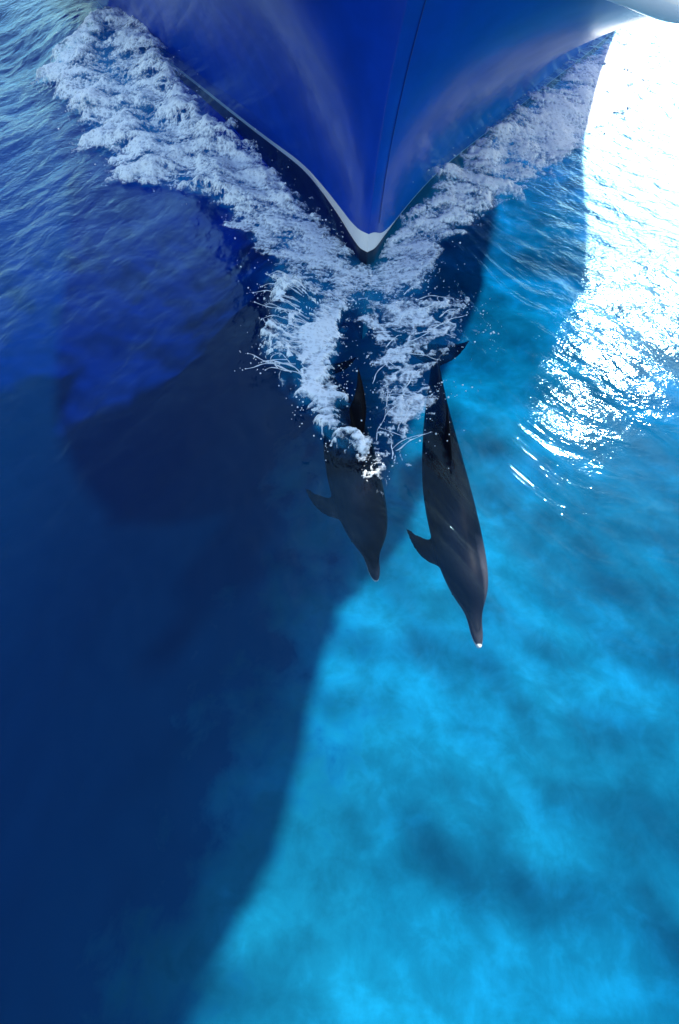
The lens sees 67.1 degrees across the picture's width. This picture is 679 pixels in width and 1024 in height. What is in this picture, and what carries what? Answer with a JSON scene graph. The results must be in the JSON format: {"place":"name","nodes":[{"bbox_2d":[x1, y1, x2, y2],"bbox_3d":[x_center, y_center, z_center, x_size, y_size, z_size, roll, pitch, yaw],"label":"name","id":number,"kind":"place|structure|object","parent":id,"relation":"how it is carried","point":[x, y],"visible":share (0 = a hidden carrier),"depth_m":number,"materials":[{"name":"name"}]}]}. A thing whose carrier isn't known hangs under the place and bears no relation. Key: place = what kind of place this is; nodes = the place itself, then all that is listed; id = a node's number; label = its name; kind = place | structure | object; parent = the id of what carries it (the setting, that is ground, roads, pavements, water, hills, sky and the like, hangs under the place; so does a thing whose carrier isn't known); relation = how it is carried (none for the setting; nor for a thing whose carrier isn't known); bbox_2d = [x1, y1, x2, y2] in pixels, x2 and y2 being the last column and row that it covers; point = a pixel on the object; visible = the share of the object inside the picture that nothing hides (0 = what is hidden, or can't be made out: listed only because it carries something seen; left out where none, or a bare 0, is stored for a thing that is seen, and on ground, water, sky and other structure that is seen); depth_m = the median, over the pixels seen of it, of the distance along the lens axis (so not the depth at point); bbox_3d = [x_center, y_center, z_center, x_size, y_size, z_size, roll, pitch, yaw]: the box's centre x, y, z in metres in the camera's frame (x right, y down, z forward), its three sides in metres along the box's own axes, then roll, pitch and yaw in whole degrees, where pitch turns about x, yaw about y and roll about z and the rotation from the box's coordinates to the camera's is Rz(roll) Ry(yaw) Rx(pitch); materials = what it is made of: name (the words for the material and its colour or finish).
{"place":"outdoors","nodes":[
{"label":"outdoors","id":0,"kind":"place"},
{"bbox_2d":[0,0,678,1023],"bbox_3d":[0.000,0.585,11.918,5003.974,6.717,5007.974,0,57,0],"label":"seabed","id":1,"kind":"structure","parent":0,"point":[272,750],"depth_m":8.20,"materials":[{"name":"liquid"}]},
{"bbox_2d":[0,0,678,286],"bbox_3d":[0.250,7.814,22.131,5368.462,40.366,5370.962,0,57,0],"label":"sea water","id":2,"kind":"structure","parent":0,"point":[107,62],"depth_m":7.13,"materials":[{"name":"blue liquid"}]},
{"bbox_2d":[234,271,308,379],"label":"splash strands","id":3,"kind":"object","parent":2,"relation":"on","point":[292,350],"visible":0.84,"depth_m":4.48,"materials":[{"name":"white liquid"}]},
{"bbox_2d":[247,258,379,461],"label":"spray droplets","id":4,"kind":"object","parent":2,"relation":"on","point":[323,369],"visible":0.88,"depth_m":4.28,"materials":[{"name":"white liquid"}]},
{"bbox_2d":[285,357,387,581],"bbox_3d":[0.029,-0.565,4.220,0.764,0.989,2.419,-9,57,-6],"label":"dolphin","id":5,"kind":"object","parent":2,"relation":"in","point":[355,504],"visible":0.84,"depth_m":3.85,"materials":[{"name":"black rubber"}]},
{"bbox_2d":[31,6,668,476],"bbox_3d":[0.295,-4.439,6.167,10.022,0.556,10.100,0,57,0],"label":"bow wave foam","id":6,"kind":"object","parent":2,"relation":"on","point":[557,118],"visible":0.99,"depth_m":6.09,"materials":[{"name":"white"}]},
{"bbox_2d":[38,10,342,272],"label":"spray droplets","id":7,"kind":"object","parent":6,"relation":"on","point":[184,195],"visible":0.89,"depth_m":6.08,"materials":[{"name":"white liquid"}]},
{"bbox_2d":[237,219,464,327],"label":"spray droplets","id":8,"kind":"object","parent":6,"relation":"on","point":[334,237],"visible":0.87,"depth_m":5.08,"materials":[{"name":"white liquid"}]},
{"bbox_2d":[332,275,501,478],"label":"spray droplets","id":9,"kind":"object","parent":6,"relation":"on","point":[493,332],"visible":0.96,"depth_m":4.33,"materials":[{"name":"white liquid"}]},
{"bbox_2d":[428,23,670,271],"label":"spray droplets","id":10,"kind":"object","parent":6,"relation":"on","point":[575,133],"visible":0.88,"depth_m":6.70,"materials":[{"name":"white liquid"}]},
{"bbox_2d":[97,0,678,338],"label":"boat","id":11,"kind":"object","parent":2,"relation":"on","point":[365,115],"visible":0.92,"depth_m":4.69,"materials":[{"name":"paint"}]},
{"bbox_2d":[373,351,430,458],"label":"splash strands","id":12,"kind":"object","parent":2,"relation":"on","point":[411,398],"visible":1,"depth_m":4.01,"materials":[{"name":"white liquid"}]},
{"bbox_2d":[386,287,466,360],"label":"splash strands","id":13,"kind":"object","parent":2,"relation":"on","point":[427,331],"visible":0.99,"depth_m":4.59,"materials":[{"name":"white liquid"}]},
{"bbox_2d":[400,338,487,647],"bbox_3d":[0.878,-0.353,4.123,0.737,0.875,3.002,0,57,0],"label":"dolphin","id":14,"kind":"object","parent":2,"relation":"in","point":[452,548],"visible":0.98,"depth_m":3.78,"materials":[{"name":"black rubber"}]}
]}

